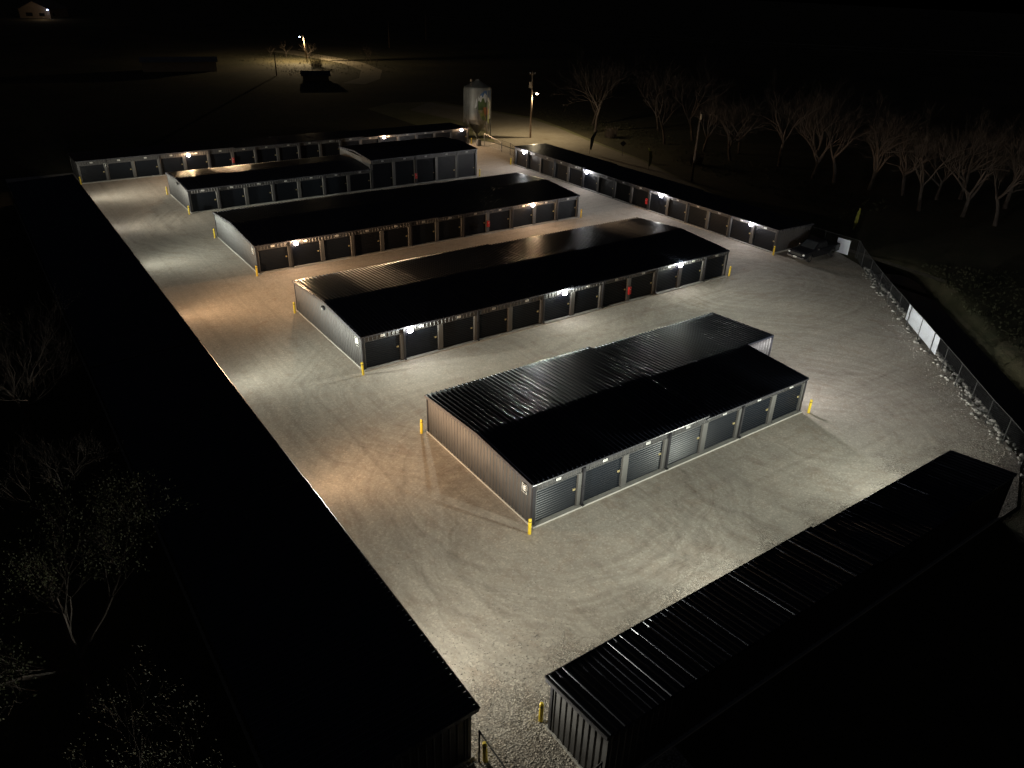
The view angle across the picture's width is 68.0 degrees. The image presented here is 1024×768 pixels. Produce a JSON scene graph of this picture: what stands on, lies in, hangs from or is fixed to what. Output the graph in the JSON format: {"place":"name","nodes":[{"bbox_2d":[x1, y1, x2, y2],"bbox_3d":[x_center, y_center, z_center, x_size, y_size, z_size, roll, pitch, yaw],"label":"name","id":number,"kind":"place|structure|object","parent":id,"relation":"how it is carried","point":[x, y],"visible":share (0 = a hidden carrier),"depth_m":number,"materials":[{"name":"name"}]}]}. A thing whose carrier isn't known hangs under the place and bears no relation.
{"place":"outdoors","nodes":[
{"label":"outdoors","id":0,"kind":"place"},
{"bbox_2d":[165,136,476,213],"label":"storage building","id":1,"kind":"structure","parent":0,"point":[365,167],"depth_m":94.42,"materials":[{"name":"metal"}]},
{"bbox_2d":[190,191,217,211],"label":"door","id":2,"kind":"structure","parent":1,"relation":"in","point":[206,200],"depth_m":85.60,"materials":[{"name":"black metal"}]},
{"bbox_2d":[220,188,245,207],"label":"door","id":3,"kind":"structure","parent":1,"relation":"in","point":[231,197],"depth_m":87.22,"materials":[{"name":"black metal"}]},
{"bbox_2d":[247,185,272,203],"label":"door","id":4,"kind":"structure","parent":1,"relation":"in","point":[257,194],"depth_m":88.86,"materials":[{"name":"black metal"}]},
{"bbox_2d":[274,182,297,200],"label":"door","id":5,"kind":"structure","parent":1,"relation":"in","point":[283,191],"depth_m":90.49,"materials":[{"name":"black metal"}]},
{"bbox_2d":[300,179,322,197],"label":"door","id":6,"kind":"structure","parent":1,"relation":"in","point":[309,188],"depth_m":92.10,"materials":[{"name":"black metal"}]},
{"bbox_2d":[325,176,346,193],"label":"door","id":7,"kind":"structure","parent":1,"relation":"in","point":[333,185],"depth_m":93.76,"materials":[{"name":"black metal"}]},
{"bbox_2d":[350,173,370,190],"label":"door","id":8,"kind":"structure","parent":1,"relation":"in","point":[357,182],"depth_m":95.38,"materials":[{"name":"black metal"}]},
{"bbox_2d":[373,162,392,187],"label":"door","id":9,"kind":"structure","parent":1,"relation":"in","point":[382,173],"depth_m":96.76,"materials":[{"name":"black metal"}]},
{"bbox_2d":[395,160,413,184],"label":"door","id":10,"kind":"structure","parent":1,"relation":"in","point":[404,170],"depth_m":98.37,"materials":[{"name":"black metal"}]},
{"bbox_2d":[417,158,434,182],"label":"door","id":11,"kind":"structure","parent":1,"relation":"in","point":[425,167],"depth_m":99.99,"materials":[{"name":"black metal"}]},
{"bbox_2d":[438,155,454,179],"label":"door","id":12,"kind":"structure","parent":1,"relation":"in","point":[446,164],"depth_m":101.60,"materials":[{"name":"black metal"}]},
{"bbox_2d":[458,153,474,176],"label":"door","id":13,"kind":"structure","parent":1,"relation":"in","point":[466,162],"depth_m":103.20,"materials":[{"name":"black metal"}]},
{"bbox_2d":[271,50,381,83],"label":"lane","id":14,"kind":"structure","parent":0,"point":[368,75],"depth_m":219.02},
{"bbox_2d":[212,172,579,274],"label":"storage building","id":15,"kind":"structure","parent":0,"point":[267,238],"depth_m":77.47,"materials":[{"name":"metal"}]},
{"bbox_2d":[258,246,288,271],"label":"door","id":16,"kind":"structure","parent":15,"relation":"in","point":[275,258],"depth_m":69.25,"materials":[{"name":"black metal"}]},
{"bbox_2d":[292,241,320,265],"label":"door","id":17,"kind":"structure","parent":15,"relation":"in","point":[306,253],"depth_m":70.84,"materials":[{"name":"black metal"}]},
{"bbox_2d":[324,236,350,259],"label":"door","id":18,"kind":"structure","parent":15,"relation":"in","point":[335,248],"depth_m":72.43,"materials":[{"name":"black metal"}]},
{"bbox_2d":[354,231,380,254],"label":"door","id":19,"kind":"structure","parent":15,"relation":"in","point":[368,242],"depth_m":74.04,"materials":[{"name":"black metal"}]},
{"bbox_2d":[384,227,407,249],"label":"door","id":20,"kind":"structure","parent":15,"relation":"in","point":[393,238],"depth_m":75.63,"materials":[{"name":"black metal"}]},
{"bbox_2d":[412,222,434,244],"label":"door","id":21,"kind":"structure","parent":15,"relation":"in","point":[423,233],"depth_m":77.24,"materials":[{"name":"black metal"}]},
{"bbox_2d":[439,218,460,239],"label":"door","id":22,"kind":"structure","parent":15,"relation":"in","point":[448,229],"depth_m":78.84,"materials":[{"name":"black metal"}]},
{"bbox_2d":[465,214,485,235],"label":"door","id":23,"kind":"structure","parent":15,"relation":"in","point":[473,224],"depth_m":80.41,"materials":[{"name":"black metal"}]},
{"bbox_2d":[489,210,509,231],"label":"door","id":24,"kind":"structure","parent":15,"relation":"in","point":[498,220],"depth_m":82.00,"materials":[{"name":"black metal"}]},
{"bbox_2d":[513,207,532,226],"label":"door","id":25,"kind":"structure","parent":15,"relation":"in","point":[522,216],"depth_m":83.60,"materials":[{"name":"black metal"}]},
{"bbox_2d":[536,203,554,222],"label":"door","id":26,"kind":"structure","parent":15,"relation":"in","point":[544,213],"depth_m":85.21,"materials":[{"name":"black metal"}]},
{"bbox_2d":[558,200,575,218],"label":"door","id":27,"kind":"structure","parent":15,"relation":"in","point":[566,209],"depth_m":86.80,"materials":[{"name":"black metal"}]},
{"bbox_2d":[292,217,729,371],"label":"storage building","id":28,"kind":"structure","parent":0,"point":[374,317],"depth_m":61.11,"materials":[{"name":"metal"}]},
{"bbox_2d":[365,334,399,367],"bbox_3d":[-9.041,-2.338,53.043,2.680,2.070,0.095,-17,34,-31],"label":"door","id":29,"kind":"structure","parent":28,"relation":"in","point":[384,350],"depth_m":53.10,"materials":[{"name":"black metal"}]},
{"bbox_2d":[405,325,437,357],"bbox_3d":[-6.514,-3.111,54.625,2.680,2.070,0.095,-17,34,-31],"label":"door","id":30,"kind":"structure","parent":28,"relation":"in","point":[424,340],"depth_m":54.69,"materials":[{"name":"black metal"}]},
{"bbox_2d":[443,317,472,347],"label":"door","id":31,"kind":"structure","parent":28,"relation":"in","point":[460,331],"depth_m":56.25,"materials":[{"name":"black metal"}]},
{"bbox_2d":[479,308,506,338],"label":"door","id":32,"kind":"structure","parent":28,"relation":"in","point":[495,322],"depth_m":57.85,"materials":[{"name":"black metal"}]},
{"bbox_2d":[512,300,539,329],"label":"door","id":33,"kind":"structure","parent":28,"relation":"in","point":[527,314],"depth_m":59.42,"materials":[{"name":"black metal"}]},
{"bbox_2d":[544,293,569,321],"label":"door","id":34,"kind":"structure","parent":28,"relation":"in","point":[556,307],"depth_m":61.03,"materials":[{"name":"black metal"}]},
{"bbox_2d":[574,286,598,313],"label":"door","id":35,"kind":"structure","parent":28,"relation":"in","point":[586,299],"depth_m":62.59,"materials":[{"name":"black metal"}]},
{"bbox_2d":[603,279,626,305],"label":"door","id":36,"kind":"structure","parent":28,"relation":"in","point":[614,292],"depth_m":64.20,"materials":[{"name":"black metal"}]},
{"bbox_2d":[629,273,652,298],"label":"door","id":37,"kind":"structure","parent":28,"relation":"in","point":[641,285],"depth_m":65.78,"materials":[{"name":"black metal"}]},
{"bbox_2d":[656,267,677,291],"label":"door","id":38,"kind":"structure","parent":28,"relation":"in","point":[667,279],"depth_m":67.38,"materials":[{"name":"black metal"}]},
{"bbox_2d":[680,261,701,285],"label":"door","id":39,"kind":"structure","parent":28,"relation":"in","point":[691,272],"depth_m":68.95,"materials":[{"name":"black metal"}]},
{"bbox_2d":[704,255,724,279],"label":"door","id":40,"kind":"structure","parent":28,"relation":"in","point":[714,267],"depth_m":70.57,"materials":[{"name":"black metal"}]},
{"bbox_2d":[0,0,1023,767],"bbox_3d":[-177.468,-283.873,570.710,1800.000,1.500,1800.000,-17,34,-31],"label":"ground","id":41,"kind":"structure","parent":0,"point":[924,668],"depth_m":104.92,"materials":[{"name":"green plant"}]},
{"bbox_2d":[18,0,68,18],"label":"house","id":42,"kind":"structure","parent":41,"relation":"on","point":[33,9],"depth_m":368.24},
{"bbox_2d":[0,282,87,437],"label":"bare tree","id":43,"kind":"object","parent":41,"relation":"on","point":[26,408],"visible":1,"depth_m":43.49,"materials":[{"name":"brown plant"}]},
{"bbox_2d":[0,429,126,540],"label":"bare tree","id":44,"kind":"object","parent":41,"relation":"on","point":[61,521],"visible":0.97,"depth_m":35.58,"materials":[{"name":"brown plant"}]},
{"bbox_2d":[0,455,193,759],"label":"leafy tree","id":45,"kind":"object","parent":41,"relation":"on","point":[83,668],"visible":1,"depth_m":27.42,"materials":[{"name":"green plant"}]},
{"bbox_2d":[54,641,235,767],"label":"leafy tree","id":46,"kind":"object","parent":41,"relation":"on","point":[141,757],"visible":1,"depth_m":22.72,"materials":[{"name":"green plant"}]},
{"bbox_2d":[139,56,217,71],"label":"long shed","id":47,"kind":"structure","parent":41,"relation":"on","point":[174,64],"depth_m":198.16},
{"bbox_2d":[300,71,330,80],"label":"shed","id":48,"kind":"structure","parent":41,"relation":"on","point":[315,75],"depth_m":189.24,"materials":[{"name":"black metal"}]},
{"bbox_2d":[565,55,625,124],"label":"bare tree","id":49,"kind":"object","parent":41,"relation":"on","point":[600,96],"visible":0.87,"depth_m":139.54,"materials":[{"name":"brown plant"}]},
{"bbox_2d":[549,47,642,131],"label":"bare tree","id":50,"kind":"object","parent":41,"relation":"on","point":[598,112],"visible":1,"depth_m":134.32,"materials":[{"name":"brown plant"}]},
{"bbox_2d":[631,57,687,130],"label":"bare tree","id":51,"kind":"object","parent":41,"relation":"on","point":[656,111],"visible":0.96,"depth_m":137.98,"materials":[{"name":"brown plant"}]},
{"bbox_2d":[644,78,695,143],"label":"bare tree","id":52,"kind":"object","parent":41,"relation":"on","point":[663,117],"visible":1,"depth_m":127.28,"materials":[{"name":"brown plant"}]},
{"bbox_2d":[665,57,737,140],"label":"bare tree","id":53,"kind":"object","parent":41,"relation":"on","point":[690,123],"visible":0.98,"depth_m":130.00,"materials":[{"name":"brown plant"}]},
{"bbox_2d":[679,87,734,151],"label":"bare tree","id":54,"kind":"object","parent":41,"relation":"on","point":[708,134],"visible":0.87,"depth_m":121.95,"materials":[{"name":"brown plant"}]},
{"bbox_2d":[700,93,763,160],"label":"bare tree","id":55,"kind":"object","parent":41,"relation":"on","point":[731,143],"visible":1,"depth_m":115.78,"materials":[{"name":"brown plant"}]},
{"bbox_2d":[703,90,783,153],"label":"bare tree","id":56,"kind":"object","parent":41,"relation":"on","point":[739,143],"visible":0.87,"depth_m":121.84,"materials":[{"name":"brown plant"}]},
{"bbox_2d":[734,69,847,166],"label":"bare tree","id":57,"kind":"object","parent":41,"relation":"on","point":[781,134],"visible":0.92,"depth_m":112.39,"materials":[{"name":"brown plant"}]},
{"bbox_2d":[774,86,874,178],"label":"bare tree","id":58,"kind":"object","parent":41,"relation":"on","point":[818,161],"visible":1,"depth_m":104.73,"materials":[{"name":"brown plant"}]},
{"bbox_2d":[790,76,880,168],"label":"bare tree","id":59,"kind":"object","parent":41,"relation":"on","point":[814,144],"visible":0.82,"depth_m":112.15,"materials":[{"name":"brown plant"}]},
{"bbox_2d":[815,92,896,183],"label":"bare tree","id":60,"kind":"object","parent":41,"relation":"on","point":[837,153],"visible":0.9,"depth_m":105.10,"materials":[{"name":"brown plant"}]},
{"bbox_2d":[847,108,916,189],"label":"bare tree","id":61,"kind":"object","parent":41,"relation":"on","point":[877,169],"visible":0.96,"depth_m":100.90,"materials":[{"name":"brown plant"}]},
{"bbox_2d":[860,93,948,183],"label":"bare tree","id":62,"kind":"object","parent":41,"relation":"on","point":[897,135],"visible":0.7,"depth_m":104.49,"materials":[{"name":"brown plant"}]},
{"bbox_2d":[859,115,955,195],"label":"bare tree","id":63,"kind":"object","parent":41,"relation":"on","point":[904,173],"visible":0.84,"depth_m":99.12,"materials":[{"name":"brown plant"}]},
{"bbox_2d":[891,104,995,210],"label":"bare tree","id":64,"kind":"object","parent":41,"relation":"on","point":[922,183],"visible":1,"depth_m":91.70,"materials":[{"name":"brown plant"}]},
{"bbox_2d":[906,129,1002,199],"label":"bare tree","id":65,"kind":"object","parent":41,"relation":"on","point":[946,177],"visible":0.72,"depth_m":99.08,"materials":[{"name":"brown plant"}]},
{"bbox_2d":[922,110,1023,216],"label":"bare tree","id":66,"kind":"object","parent":41,"relation":"on","point":[969,196],"visible":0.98,"depth_m":89.62,"materials":[{"name":"brown plant"}]},
{"bbox_2d":[958,100,1022,199],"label":"bare tree","id":67,"kind":"object","parent":41,"relation":"on","point":[961,195],"visible":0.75,"depth_m":97.73,"materials":[{"name":"brown plant"}]},
{"bbox_2d":[978,131,1023,225],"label":"bare tree","id":68,"kind":"object","parent":41,"relation":"on","point":[996,217],"visible":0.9,"depth_m":88.40,"materials":[{"name":"brown plant"}]},
{"bbox_2d":[984,125,1023,208],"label":"bare tree","id":69,"kind":"object","parent":41,"relation":"on","point":[1008,197],"visible":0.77,"depth_m":93.68,"materials":[{"name":"brown plant"}]},
{"bbox_2d":[5,139,1023,767],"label":"yard gravel","id":70,"kind":"structure","parent":0,"point":[429,523],"depth_m":45.42,"materials":[{"name":"grey gravel"}]},
{"bbox_2d":[7,174,480,767],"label":"storage building","id":71,"kind":"structure","parent":70,"relation":"on","point":[321,648],"depth_m":32.74,"materials":[{"name":"metal"}]},
{"bbox_2d":[68,122,468,183],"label":"storage building","id":72,"kind":"structure","parent":70,"relation":"on","point":[97,166],"depth_m":104.68,"materials":[{"name":"metal"}]},
{"bbox_2d":[79,164,106,182],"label":"door","id":73,"kind":"structure","parent":72,"relation":"in","point":[91,173],"depth_m":95.61,"materials":[{"name":"black metal"}]},
{"bbox_2d":[108,162,133,179],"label":"door","id":74,"kind":"structure","parent":72,"relation":"in","point":[122,170],"depth_m":97.23,"materials":[{"name":"black metal"}]},
{"bbox_2d":[134,159,159,176],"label":"door","id":75,"kind":"structure","parent":72,"relation":"in","point":[145,167],"depth_m":98.86,"materials":[{"name":"black metal"}]},
{"bbox_2d":[160,157,184,173],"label":"door","id":76,"kind":"structure","parent":72,"relation":"in","point":[175,164],"depth_m":100.44,"materials":[{"name":"black metal"}]},
{"bbox_2d":[186,155,208,169],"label":"door","id":77,"kind":"structure","parent":72,"relation":"in","point":[199,161],"depth_m":102.07,"materials":[{"name":"black metal"}]},
{"bbox_2d":[210,152,231,167],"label":"door","id":78,"kind":"structure","parent":72,"relation":"in","point":[220,159],"depth_m":103.71,"materials":[{"name":"black metal"}]},
{"bbox_2d":[234,150,254,164],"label":"door","id":79,"kind":"structure","parent":72,"relation":"in","point":[242,157],"depth_m":105.34,"materials":[{"name":"black metal"}]},
{"bbox_2d":[257,148,276,162],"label":"door","id":80,"kind":"structure","parent":72,"relation":"in","point":[264,155],"depth_m":106.97,"materials":[{"name":"black metal"}]},
{"bbox_2d":[279,146,298,160],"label":"door","id":81,"kind":"structure","parent":72,"relation":"in","point":[286,153],"depth_m":108.60,"materials":[{"name":"black metal"}]},
{"bbox_2d":[301,144,319,158],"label":"door","id":82,"kind":"structure","parent":72,"relation":"in","point":[307,151],"depth_m":110.23,"materials":[{"name":"black metal"}]},
{"bbox_2d":[514,143,813,253],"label":"storage building","id":83,"kind":"structure","parent":70,"relation":"on","point":[760,228],"depth_m":89.61,"materials":[{"name":"metal"}]},
{"bbox_2d":[615,183,629,202],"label":"door","id":84,"kind":"structure","parent":83,"relation":"in","point":[622,191],"depth_m":94.43,"materials":[{"name":"black metal"}]},
{"bbox_2d":[632,188,647,207],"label":"door","id":85,"kind":"structure","parent":83,"relation":"in","point":[639,196],"depth_m":92.26,"materials":[{"name":"black metal"}]},
{"bbox_2d":[649,193,666,214],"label":"door","id":86,"kind":"structure","parent":83,"relation":"in","point":[657,203],"depth_m":89.98,"materials":[{"name":"black metal"}]},
{"bbox_2d":[668,199,685,220],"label":"door","id":87,"kind":"structure","parent":83,"relation":"in","point":[677,210],"depth_m":87.78,"materials":[{"name":"black metal"}]},
{"bbox_2d":[687,206,706,227],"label":"door","id":88,"kind":"structure","parent":83,"relation":"in","point":[696,216],"depth_m":85.54,"materials":[{"name":"black metal"}]},
{"bbox_2d":[708,212,728,235],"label":"door","id":89,"kind":"structure","parent":83,"relation":"in","point":[717,223],"depth_m":83.31,"materials":[{"name":"black metal"}]},
{"bbox_2d":[729,219,751,242],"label":"door","id":90,"kind":"structure","parent":83,"relation":"in","point":[740,231],"depth_m":81.10,"materials":[{"name":"black metal"}]},
{"bbox_2d":[752,227,775,250],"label":"door","id":91,"kind":"structure","parent":83,"relation":"in","point":[763,238],"depth_m":78.84,"materials":[{"name":"black metal"}]},
{"bbox_2d":[544,450,1017,767],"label":"storage building","id":92,"kind":"structure","parent":70,"relation":"on","point":[645,692],"depth_m":29.98,"materials":[{"name":"metal"}]},
{"bbox_2d":[787,237,839,261],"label":"pickup truck","id":93,"kind":"object","parent":70,"relation":"on","point":[806,250],"visible":1,"depth_m":76.39,"materials":[{"name":"black paint"}]},
{"bbox_2d":[856,241,1023,467],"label":"chain link fence","id":94,"kind":"object","parent":70,"relation":"on","point":[888,288],"visible":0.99,"depth_m":55.68,"materials":[{"name":"metal"}]},
{"bbox_2d":[906,305,939,352],"bbox_3d":[32.073,-4.375,59.349,0.027,1.380,6.775,5,28,6],"label":"fence banner","id":95,"kind":"object","parent":94,"relation":"attached to","point":[925,333],"visible":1,"depth_m":59.00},
{"bbox_2d":[863,267,1023,477],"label":"riprap","id":96,"kind":"object","parent":70,"relation":"on","point":[984,409],"visible":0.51,"depth_m":52.94,"materials":[{"name":"stone"}]},
{"bbox_2d":[368,101,715,194],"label":"verge","id":97,"kind":"structure","parent":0,"point":[402,112],"depth_m":145.67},
{"bbox_2d":[463,79,490,140],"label":"grain silo","id":98,"kind":"object","parent":97,"relation":"on","point":[477,103],"visible":0.99,"depth_m":124.37,"materials":[{"name":"metal"}]},
{"bbox_2d":[425,312,808,528],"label":"storage building","id":99,"kind":"structure","parent":0,"point":[540,443],"depth_m":44.05,"materials":[{"name":"metal"}]},
{"bbox_2d":[535,475,576,521],"bbox_3d":[2.232,5.770,38.621,2.680,2.070,0.095,-17,34,-31],"label":"door","id":100,"kind":"structure","parent":99,"relation":"in","point":[557,497],"depth_m":38.69,"materials":[{"name":"black metal"}]},
{"bbox_2d":[584,457,621,500],"bbox_3d":[4.760,4.997,40.203,2.680,2.070,0.095,-17,34,-31],"label":"door","id":101,"kind":"structure","parent":99,"relation":"in","point":[605,477],"depth_m":40.31,"materials":[{"name":"black metal"}]},
{"bbox_2d":[626,441,662,482],"bbox_3d":[7.287,4.224,41.784,2.680,2.070,0.095,-17,34,-31],"label":"door","id":102,"kind":"structure","parent":99,"relation":"in","point":[646,460],"depth_m":41.87,"materials":[{"name":"black metal"}]},
{"bbox_2d":[668,425,701,464],"bbox_3d":[9.814,3.451,43.366,2.680,2.070,0.095,-17,34,-31],"label":"door","id":103,"kind":"structure","parent":99,"relation":"in","point":[684,444],"depth_m":43.49,"materials":[{"name":"black metal"}]},
{"bbox_2d":[704,411,736,448],"bbox_3d":[12.342,2.679,44.947,2.680,2.070,0.095,-17,34,-31],"label":"door","id":104,"kind":"structure","parent":99,"relation":"in","point":[721,429],"depth_m":45.04,"materials":[{"name":"black metal"}]},
{"bbox_2d":[740,397,770,433],"bbox_3d":[14.869,1.906,46.529,2.680,2.070,0.095,-17,34,-31],"label":"door","id":105,"kind":"structure","parent":99,"relation":"in","point":[755,415],"depth_m":46.66,"materials":[{"name":"black metal"}]},
{"bbox_2d":[772,385,801,419],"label":"door","id":106,"kind":"structure","parent":99,"relation":"in","point":[786,402],"depth_m":48.22,"materials":[{"name":"black metal"}]},
{"bbox_2d":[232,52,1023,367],"bbox_3d":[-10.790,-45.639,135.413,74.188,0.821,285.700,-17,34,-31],"label":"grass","id":107,"kind":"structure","parent":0,"point":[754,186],"depth_m":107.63,"materials":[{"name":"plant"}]},
{"bbox_2d":[411,102,945,281],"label":"road","id":108,"kind":"structure","parent":0,"point":[513,130],"depth_m":130.31,"materials":[{"name":"grey asphalt"}]},
{"bbox_2d":[757,0,1023,13],"label":"sky","id":109,"kind":"structure","parent":0,"point":[995,6],"materials":[{"name":"black"}]},
{"bbox_2d":[875,273,1023,452],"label":"ditch water","id":110,"kind":"structure","parent":0,"point":[1003,390],"depth_m":59.25,"materials":[{"name":"black liquid"}]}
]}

